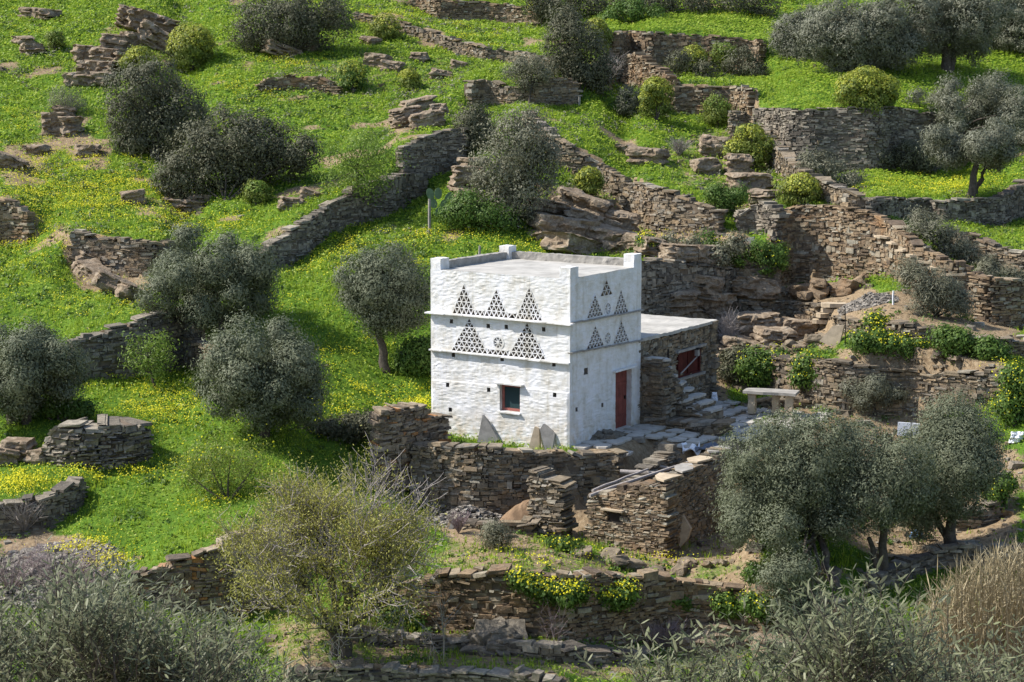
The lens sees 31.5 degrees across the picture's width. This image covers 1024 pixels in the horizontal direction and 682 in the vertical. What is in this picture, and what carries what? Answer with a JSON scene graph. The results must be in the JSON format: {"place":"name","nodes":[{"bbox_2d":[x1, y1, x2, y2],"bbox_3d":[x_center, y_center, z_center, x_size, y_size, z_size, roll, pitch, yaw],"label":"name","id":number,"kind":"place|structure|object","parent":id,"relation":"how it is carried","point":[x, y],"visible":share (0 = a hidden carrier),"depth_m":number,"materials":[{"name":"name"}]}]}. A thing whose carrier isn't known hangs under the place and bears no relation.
{"place":"outdoors","nodes":[
{"label":"outdoors","id":0,"kind":"place"},
{"bbox_2d":[0,0,1023,681],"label":"hillside","id":1,"kind":"structure","parent":0,"point":[642,452],"depth_m":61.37,"materials":[{"name":"plant"}]},
{"bbox_2d":[0,198,34,245],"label":"stone wall","id":2,"kind":"structure","parent":1,"relation":"on","point":[17,221],"depth_m":70.64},
{"bbox_2d":[0,437,46,465],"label":"rock outcrop","id":3,"kind":"object","parent":1,"relation":"on","point":[14,449],"visible":0.88,"depth_m":53.17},
{"bbox_2d":[0,476,89,537],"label":"stone wall","id":4,"kind":"structure","parent":1,"relation":"on","point":[66,496],"depth_m":50.77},
{"bbox_2d":[0,307,98,427],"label":"olive tree","id":5,"kind":"object","parent":1,"relation":"on","point":[33,367],"visible":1,"depth_m":54.49,"materials":[{"name":"green plant"}]},
{"bbox_2d":[20,392,102,423],"bbox_3d":[-14.034,1.957,55.896,2.992,1.195,1.456,0,8,0],"label":"weedy shrub","id":6,"kind":"object","parent":1,"relation":"on","point":[84,408],"visible":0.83,"depth_m":55.63,"materials":[{"name":"green plant"}]},
{"bbox_2d":[39,105,84,136],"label":"rock outcrop","id":7,"kind":"object","parent":1,"relation":"on","point":[65,121],"visible":0.97,"depth_m":80.74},
{"bbox_2d":[0,538,126,609],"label":"rubble heap","id":8,"kind":"object","parent":1,"relation":"on","point":[7,594],"visible":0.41,"depth_m":48.21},
{"bbox_2d":[62,33,128,85],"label":"rock outcrop","id":9,"kind":"object","parent":1,"relation":"on","point":[87,73],"visible":0.91,"depth_m":89.50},
{"bbox_2d":[41,414,154,469],"bbox_3d":[-12.262,3.150,53.673,3.273,1.794,2.013,-2,9,-16],"label":"tumbled ruin","id":10,"kind":"object","parent":1,"relation":"on","point":[105,440],"visible":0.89,"depth_m":52.92,"materials":[{"name":"grey stone"}]},
{"bbox_2d":[71,250,149,300],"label":"rock outcrop","id":11,"kind":"object","parent":1,"relation":"on","point":[94,271],"visible":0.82,"depth_m":65.09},
{"bbox_2d":[67,231,190,277],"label":"stone wall","id":12,"kind":"structure","parent":1,"relation":"on","point":[119,255],"depth_m":67.44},
{"bbox_2d":[67,307,205,378],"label":"stone wall","id":13,"kind":"structure","parent":1,"relation":"on","point":[107,344],"depth_m":60.32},
{"bbox_2d":[112,317,183,388],"bbox_3d":[-11.783,0.512,59.260,2.413,2.576,2.794,0,8,0],"label":"young tree","id":14,"kind":"object","parent":1,"relation":"on","point":[157,357],"visible":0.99,"depth_m":59.15,"materials":[{"name":"green plant"}]},
{"bbox_2d":[112,4,184,60],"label":"rock outcrop","id":15,"kind":"object","parent":1,"relation":"on","point":[153,29],"visible":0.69,"depth_m":93.73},
{"bbox_2d":[95,44,225,163],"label":"mastic shrub","id":16,"kind":"object","parent":1,"relation":"on","point":[151,121],"visible":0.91,"depth_m":77.47,"materials":[{"name":"green plant"}]},
{"bbox_2d":[162,21,217,71],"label":"spurge bush","id":17,"kind":"object","parent":1,"relation":"on","point":[196,46],"visible":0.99,"depth_m":91.30,"materials":[{"name":"green plant"}]},
{"bbox_2d":[128,213,291,336],"bbox_3d":[-10.186,-2.172,61.475,5.686,4.247,4.889,0,8,0],"label":"olive tree","id":18,"kind":"object","parent":1,"relation":"on","point":[241,278],"visible":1,"depth_m":60.77,"materials":[{"name":"green plant"}]},
{"bbox_2d":[130,520,297,616],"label":"stone wall","id":19,"kind":"structure","parent":1,"relation":"on","point":[193,571],"depth_m":47.32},
{"bbox_2d":[156,415,302,504],"bbox_3d":[-7.881,3.201,50.267,4.273,2.704,3.448,0,8,0],"label":"weedy shrub","id":20,"kind":"object","parent":1,"relation":"on","point":[216,464],"visible":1,"depth_m":50.38,"materials":[{"name":"green plant"}]},
{"bbox_2d":[141,99,331,203],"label":"mastic shrub","id":21,"kind":"object","parent":1,"relation":"on","point":[238,151],"visible":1,"depth_m":73.68,"materials":[{"name":"green plant"}]},
{"bbox_2d":[179,305,341,438],"bbox_3d":[-7.407,1.037,54.061,4.464,4.233,4.399,-7,11,-41],"label":"olive tree","id":22,"kind":"object","parent":1,"relation":"on","point":[264,380],"visible":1,"depth_m":53.37,"materials":[{"name":"green plant"}]},
{"bbox_2d":[220,0,360,54],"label":"mastic shrub","id":23,"kind":"object","parent":1,"relation":"on","point":[310,26],"visible":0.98,"depth_m":91.99,"materials":[{"name":"green plant"}]},
{"bbox_2d":[255,74,343,94],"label":"stone wall","id":24,"kind":"structure","parent":1,"relation":"on","point":[302,82],"depth_m":86.69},
{"bbox_2d":[201,425,467,669],"bbox_3d":[-4.293,5.102,43.687,6.546,5.742,5.969,0,8,0],"label":"spring tree","id":25,"kind":"object","parent":1,"relation":"on","point":[386,541],"visible":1,"depth_m":43.04,"materials":[{"name":"green plant"}]},
{"bbox_2d":[301,402,381,447],"bbox_3d":[-4.996,2.590,56.116,3.142,1.480,1.778,0,8,0],"label":"weedy shrub","id":26,"kind":"object","parent":1,"relation":"on","point":[350,428],"visible":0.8,"depth_m":55.79,"materials":[{"name":"green plant"}]},
{"bbox_2d":[259,172,427,267],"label":"stone wall","id":27,"kind":"structure","parent":1,"relation":"on","point":[304,235],"depth_m":71.19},
{"bbox_2d":[312,113,414,225],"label":"young tree","id":28,"kind":"object","parent":1,"relation":"on","point":[356,166],"visible":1,"depth_m":71.13,"materials":[{"name":"green plant"}]},
{"bbox_2d":[328,231,430,373],"bbox_3d":[-4.268,-1.213,60.084,3.891,4.977,3.999,5,10,29],"label":"olive tree","id":29,"kind":"object","parent":1,"relation":"on","point":[377,297],"visible":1,"depth_m":59.42,"materials":[{"name":"green plant"}]},
{"bbox_2d":[388,329,430,380],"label":"weedy shrub","id":30,"kind":"object","parent":1,"relation":"on","point":[413,355],"visible":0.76,"depth_m":60.23,"materials":[{"name":"green plant"}]},
{"bbox_2d":[367,402,452,491],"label":"stone wall","id":31,"kind":"structure","parent":1,"relation":"on","point":[398,428],"depth_m":53.72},
{"bbox_2d":[387,95,448,130],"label":"rock outcrop","id":32,"kind":"object","parent":1,"relation":"on","point":[413,113],"visible":0.84,"depth_m":79.71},
{"bbox_2d":[285,660,569,681],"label":"stone wall","id":33,"kind":"structure","parent":1,"relation":"on","point":[394,671],"depth_m":43.23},
{"bbox_2d":[394,127,469,178],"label":"stone wall","id":34,"kind":"structure","parent":1,"relation":"on","point":[435,152],"depth_m":76.71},
{"bbox_2d":[352,11,560,68],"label":"stone wall","id":35,"kind":"structure","parent":1,"relation":"on","point":[453,44],"depth_m":94.26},
{"bbox_2d":[446,97,499,155],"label":"mastic shrub","id":36,"kind":"object","parent":1,"relation":"on","point":[468,118],"visible":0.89,"depth_m":77.77,"materials":[{"name":"green plant"}]},
{"bbox_2d":[409,0,543,26],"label":"stone wall","id":37,"kind":"structure","parent":1,"relation":"on","point":[465,10],"depth_m":100.77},
{"bbox_2d":[432,184,525,236],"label":"weedy shrub","id":38,"kind":"object","parent":1,"relation":"on","point":[455,210],"visible":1,"depth_m":69.11,"materials":[{"name":"green plant"}]},
{"bbox_2d":[459,616,527,656],"bbox_3d":[-0.452,7.408,45.112,1.710,0.908,1.407,0,8,0],"label":"rubble heap","id":39,"kind":"object","parent":1,"relation":"on","point":[493,630],"visible":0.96,"depth_m":44.88,"materials":[{"name":"grey stone"}]},
{"bbox_2d":[346,625,651,665],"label":"stone wall","id":40,"kind":"structure","parent":1,"relation":"on","point":[562,651],"depth_m":44.67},
{"bbox_2d":[0,0,1022,260],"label":"grey scrub","id":41,"kind":"object","parent":1,"relation":"on","point":[184,18],"visible":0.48,"depth_m":85.20,"materials":[{"name":"green plant"}]},
{"bbox_2d":[0,0,1023,681],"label":"clover","id":42,"kind":"object","parent":1,"relation":"on","point":[498,64],"visible":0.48,"depth_m":80.21,"materials":[{"name":"green plant"}]},
{"bbox_2d":[0,0,1023,681],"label":"green weeds","id":43,"kind":"object","parent":1,"relation":"on","point":[382,244],"visible":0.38,"depth_m":69.94,"materials":[{"name":"green plant"}]},
{"bbox_2d":[0,1,1023,572],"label":"yellow flowers","id":44,"kind":"object","parent":1,"relation":"on","point":[24,481],"visible":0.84,"depth_m":68.03,"materials":[{"name":"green plant"}]},
{"bbox_2d":[0,0,1023,675],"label":"loose stones","id":45,"kind":"object","parent":1,"relation":"on","point":[352,660],"visible":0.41,"depth_m":51.44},
{"bbox_2d":[0,0,1023,679],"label":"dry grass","id":46,"kind":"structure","parent":1,"relation":"on","point":[434,248],"depth_m":66.80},
{"bbox_2d":[408,441,627,515],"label":"stone wall","id":47,"kind":"structure","parent":1,"relation":"on","point":[491,477],"depth_m":53.23,"materials":[{"name":"stone"}]},
{"bbox_2d":[459,89,583,231],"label":"grey shrub","id":48,"kind":"object","parent":1,"relation":"on","point":[515,171],"visible":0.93,"depth_m":69.39,"materials":[{"name":"green plant"}]},
{"bbox_2d":[462,77,582,106],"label":"stone wall","id":49,"kind":"structure","parent":1,"relation":"on","point":[562,91],"depth_m":85.37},
{"bbox_2d":[499,47,555,102],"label":"young tree","id":50,"kind":"object","parent":1,"relation":"on","point":[524,68],"visible":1,"depth_m":84.53,"materials":[{"name":"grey plant"}]},
{"bbox_2d":[424,245,644,448],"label":"dovecote","id":51,"kind":"structure","parent":1,"relation":"on","point":[523,344],"depth_m":55.19,"materials":[{"name":"paint"}]},
{"bbox_2d":[526,466,578,538],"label":"stone wall","id":52,"kind":"structure","parent":1,"relation":"on","point":[551,502],"depth_m":51.18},
{"bbox_2d":[522,111,629,206],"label":"stone wall","id":53,"kind":"structure","parent":1,"relation":"on","point":[613,176],"depth_m":77.06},
{"bbox_2d":[539,0,621,98],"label":"mastic shrub","id":54,"kind":"object","parent":1,"relation":"on","point":[569,61],"visible":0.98,"depth_m":85.89,"materials":[{"name":"green plant"}]},
{"bbox_2d":[526,186,640,255],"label":"rock outcrop","id":55,"kind":"object","parent":1,"relation":"on","point":[576,221],"visible":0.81,"depth_m":69.62,"materials":[{"name":"stone"}]},
{"bbox_2d":[375,563,846,648],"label":"stone wall","id":56,"kind":"structure","parent":1,"relation":"on","point":[485,595],"depth_m":45.92,"materials":[{"name":"stone"}]},
{"bbox_2d":[500,562,595,619],"bbox_3d":[0.895,6.223,45.002,2.387,1.564,1.242,0,8,0],"label":"weedy shrub","id":57,"kind":"object","parent":56,"relation":"on","point":[538,590],"visible":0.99,"depth_m":44.80,"materials":[{"name":"green plant"}]},
{"bbox_2d":[587,574,645,614],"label":"weedy shrub","id":58,"kind":"object","parent":56,"relation":"on","point":[624,594],"visible":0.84,"depth_m":45.53,"materials":[{"name":"green plant"}]},
{"bbox_2d":[572,544,729,575],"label":"loose slabs","id":59,"kind":"structure","parent":1,"relation":"on","point":[623,560],"depth_m":48.60,"materials":[{"name":"stone"}]},
{"bbox_2d":[621,52,680,102],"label":"stone wall","id":60,"kind":"structure","parent":1,"relation":"on","point":[638,67],"depth_m":89.34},
{"bbox_2d":[518,0,785,25],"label":"hedge shrub","id":61,"kind":"object","parent":1,"relation":"on","point":[589,6],"visible":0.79,"depth_m":98.39,"materials":[{"name":"green plant"}]},
{"bbox_2d":[635,74,677,120],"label":"spurge bush","id":62,"kind":"object","parent":1,"relation":"on","point":[656,88],"visible":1,"depth_m":83.65,"materials":[{"name":"green plant"}]},
{"bbox_2d":[583,442,734,557],"bbox_3d":[4.343,4.590,51.892,2.766,2.766,4.675,5,10,33],"label":"ruined hut","id":63,"kind":"object","parent":1,"relation":"on","point":[644,516],"visible":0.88,"depth_m":50.37,"materials":[{"name":"brown stone"}]},
{"bbox_2d":[619,180,728,237],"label":"stone wall","id":64,"kind":"structure","parent":1,"relation":"on","point":[656,208],"depth_m":72.33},
{"bbox_2d":[614,134,733,174],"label":"rock outcrop","id":65,"kind":"object","parent":1,"relation":"on","point":[712,145],"visible":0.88,"depth_m":77.84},
{"bbox_2d":[631,314,720,419],"bbox_3d":[4.011,1.049,60.583,4.104,3.250,5.669,5,10,32],"label":"stone annex","id":66,"kind":"object","parent":1,"relation":"on","point":[681,339],"visible":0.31,"depth_m":60.38,"materials":[{"name":"stone"}]},
{"bbox_2d":[640,349,724,424],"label":"stone stairs","id":67,"kind":"structure","parent":1,"relation":"on","point":[665,391],"depth_m":57.47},
{"bbox_2d":[609,30,766,83],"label":"stone wall","id":68,"kind":"structure","parent":1,"relation":"on","point":[656,45],"depth_m":92.73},
{"bbox_2d":[641,257,738,314],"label":"stone wall","id":69,"kind":"structure","parent":1,"relation":"on","point":[661,281],"depth_m":65.01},
{"bbox_2d":[620,232,781,278],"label":"rock outcrop","id":70,"kind":"object","parent":1,"relation":"on","point":[663,249],"visible":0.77,"depth_m":66.10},
{"bbox_2d":[666,251,738,327],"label":"rock outcrop","id":71,"kind":"object","parent":1,"relation":"on","point":[711,298],"visible":0.66,"depth_m":65.97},
{"bbox_2d":[655,225,749,270],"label":"weedy shrub","id":72,"kind":"object","parent":1,"relation":"on","point":[735,244],"visible":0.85,"depth_m":66.36,"materials":[{"name":"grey plant"}]},
{"bbox_2d":[659,42,770,79],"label":"hedge shrub","id":73,"kind":"object","parent":1,"relation":"on","point":[754,69],"visible":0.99,"depth_m":89.40,"materials":[{"name":"green plant"}]},
{"bbox_2d":[671,84,759,115],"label":"stone wall","id":74,"kind":"structure","parent":1,"relation":"on","point":[742,97],"depth_m":86.48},
{"bbox_2d":[670,615,803,662],"bbox_3d":[5.650,7.655,46.208,3.262,1.241,2.895,0,8,0],"label":"rock outcrop","id":75,"kind":"object","parent":1,"relation":"on","point":[685,644],"visible":0.26,"depth_m":46.37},
{"bbox_2d":[694,226,791,277],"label":"weedy shrub","id":76,"kind":"object","parent":1,"relation":"on","point":[778,258],"visible":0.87,"depth_m":67.23,"materials":[{"name":"green plant"}]},
{"bbox_2d":[720,121,780,169],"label":"spurge bush","id":77,"kind":"object","parent":1,"relation":"on","point":[756,150],"visible":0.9,"depth_m":78.93,"materials":[{"name":"green plant"}]},
{"bbox_2d":[723,153,783,205],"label":"rock outcrop","id":78,"kind":"object","parent":1,"relation":"on","point":[737,167],"visible":0.76,"depth_m":74.90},
{"bbox_2d":[725,341,794,387],"bbox_3d":[8.613,0.935,62.828,2.527,1.850,1.661,3,9,18],"label":"weedy shrub","id":79,"kind":"object","parent":1,"relation":"on","point":[755,367],"visible":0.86,"depth_m":62.51,"materials":[{"name":"green plant"}]},
{"bbox_2d":[733,201,788,240],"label":"stone wall","id":80,"kind":"structure","parent":1,"relation":"on","point":[767,216],"depth_m":70.31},
{"bbox_2d":[716,301,818,373],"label":"rock outcrop","id":81,"kind":"object","parent":1,"relation":"on","point":[766,327],"visible":0.55,"depth_m":65.39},
{"bbox_2d":[763,0,830,60],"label":"olive tree","id":82,"kind":"object","parent":1,"relation":"on","point":[784,43],"visible":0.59,"depth_m":89.78,"materials":[{"name":"green plant"}]},
{"bbox_2d":[773,171,823,206],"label":"spurge bush","id":83,"kind":"object","parent":1,"relation":"on","point":[801,186],"visible":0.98,"depth_m":70.53,"materials":[{"name":"green plant"}]},
{"bbox_2d":[728,110,875,209],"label":"stone wall","id":84,"kind":"structure","parent":1,"relation":"on","point":[835,193],"depth_m":75.67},
{"bbox_2d":[786,146,869,187],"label":"grey shrub","id":85,"kind":"object","parent":1,"relation":"on","point":[816,164],"visible":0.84,"depth_m":74.06,"materials":[{"name":"green plant"}]},
{"bbox_2d":[705,401,951,650],"bbox_3d":[7.958,4.464,47.493,6.519,6.111,5.113,-6,10,-35],"label":"olive tree","id":86,"kind":"object","parent":1,"relation":"on","point":[800,475],"visible":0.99,"depth_m":46.78,"materials":[{"name":"green plant"}]},
{"bbox_2d":[788,273,869,318],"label":"rubble heap","id":87,"kind":"object","parent":1,"relation":"on","point":[818,289],"visible":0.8,"depth_m":66.74,"materials":[{"name":"brown stone"}]},
{"bbox_2d":[751,106,967,170],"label":"stone wall","id":88,"kind":"structure","parent":1,"relation":"on","point":[847,132],"depth_m":79.25,"materials":[{"name":"stone"}]},
{"bbox_2d":[788,0,930,74],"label":"olive tree","id":89,"kind":"object","parent":1,"relation":"on","point":[840,40],"visible":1,"depth_m":85.65,"materials":[{"name":"green plant"}]},
{"bbox_2d":[832,63,902,116],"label":"spurge bush","id":90,"kind":"object","parent":1,"relation":"on","point":[878,90],"visible":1,"depth_m":78.64,"materials":[{"name":"green plant"}]},
{"bbox_2d":[834,369,910,415],"bbox_3d":[11.808,1.743,59.258,2.737,1.862,1.609,0,8,0],"label":"bush","id":91,"kind":"object","parent":1,"relation":"on","point":[873,391],"visible":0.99,"depth_m":59.23,"materials":[{"name":"green plant"}]},
{"bbox_2d":[749,350,1007,418],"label":"stone wall","id":92,"kind":"structure","parent":1,"relation":"on","point":[831,371],"depth_m":59.53,"materials":[{"name":"stone"}]},
{"bbox_2d":[845,323,932,362],"bbox_3d":[12.475,0.063,59.781,3.108,1.262,1.319,0,8,0],"label":"weedy shrub","id":93,"kind":"object","parent":1,"relation":"on","point":[865,341],"visible":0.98,"depth_m":59.58,"materials":[{"name":"green plant"}]},
{"bbox_2d":[775,204,1023,328],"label":"stone wall","id":94,"kind":"structure","parent":1,"relation":"on","point":[829,237],"depth_m":68.06,"materials":[{"name":"stone"}]},
{"bbox_2d":[859,137,940,173],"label":"hedge shrub","id":95,"kind":"object","parent":1,"relation":"on","point":[914,157],"visible":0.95,"depth_m":79.25,"materials":[{"name":"green plant"}]},
{"bbox_2d":[832,315,1023,356],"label":"stone wall","id":96,"kind":"structure","parent":1,"relation":"on","point":[901,326],"depth_m":60.14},
{"bbox_2d":[887,248,984,320],"bbox_3d":[14.300,-1.880,61.432,3.271,2.529,2.234,-2,9,-13],"label":"broom shrub","id":97,"kind":"object","parent":1,"relation":"on","point":[933,301],"visible":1,"depth_m":61.13,"materials":[{"name":"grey plant"}]},
{"bbox_2d":[863,539,1023,595],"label":"stone wall","id":98,"kind":"structure","parent":1,"relation":"on","point":[944,554],"depth_m":48.47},
{"bbox_2d":[865,179,1023,226],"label":"stone wall","id":99,"kind":"structure","parent":1,"relation":"on","point":[1004,206],"depth_m":72.22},
{"bbox_2d":[898,202,1000,266],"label":"broom shrub","id":100,"kind":"object","parent":1,"relation":"on","point":[940,241],"visible":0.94,"depth_m":65.50,"materials":[{"name":"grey plant"}]},
{"bbox_2d":[883,382,1019,551],"bbox_3d":[11.958,3.471,49.307,3.450,4.832,3.531,-8,11,-43],"label":"olive tree","id":101,"kind":"object","parent":1,"relation":"on","point":[968,461],"visible":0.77,"depth_m":48.66,"materials":[{"name":"green plant"}]},
{"bbox_2d":[923,320,979,364],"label":"weedy shrub","id":102,"kind":"object","parent":1,"relation":"on","point":[949,340],"visible":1,"depth_m":58.66,"materials":[{"name":"green plant"}]},
{"bbox_2d":[887,0,1023,72],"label":"olive tree","id":103,"kind":"object","parent":1,"relation":"on","point":[941,24],"visible":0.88,"depth_m":87.09,"materials":[{"name":"green plant"}]},
{"bbox_2d":[901,65,1023,172],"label":"olive tree","id":104,"kind":"object","parent":1,"relation":"on","point":[988,98],"visible":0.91,"depth_m":80.42,"materials":[{"name":"green plant"}]},
{"bbox_2d":[915,112,1023,197],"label":"olive tree","id":105,"kind":"object","parent":1,"relation":"on","point":[996,146],"visible":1,"depth_m":72.51,"materials":[{"name":"green plant"}]},
{"bbox_2d":[977,357,1023,428],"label":"weedy shrub","id":106,"kind":"object","parent":1,"relation":"on","point":[1011,407],"visible":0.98,"depth_m":55.45,"materials":[{"name":"green plant"}]},
{"bbox_2d":[982,0,1023,56],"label":"olive tree","id":107,"kind":"object","parent":1,"relation":"on","point":[1013,34],"visible":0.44,"depth_m":92.39,"materials":[{"name":"green plant"}]},
{"bbox_2d":[573,400,830,455],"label":"yard paving","id":108,"kind":"structure","parent":0,"point":[640,429],"depth_m":56.38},
{"bbox_2d":[640,414,735,436],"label":"stone platform","id":109,"kind":"structure","parent":108,"relation":"on","point":[704,426],"depth_m":56.73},
{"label":"near slope","id":110,"kind":"structure","parent":0,"visible":0},
{"bbox_2d":[0,534,353,681],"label":"olive tree","id":111,"kind":"object","parent":110,"relation":"on","point":[97,636],"visible":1,"depth_m":9.96,"materials":[{"name":"green plant"}]},
{"bbox_2d":[574,553,1023,681],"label":"olive tree","id":112,"kind":"object","parent":110,"relation":"on","point":[860,653],"visible":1,"depth_m":8.89,"materials":[{"name":"green plant"}]},
{"bbox_2d":[905,533,1023,681],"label":"dry grass clump","id":113,"kind":"object","parent":110,"relation":"on","point":[1008,603],"visible":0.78,"depth_m":15.17,"materials":[{"name":"plant"}]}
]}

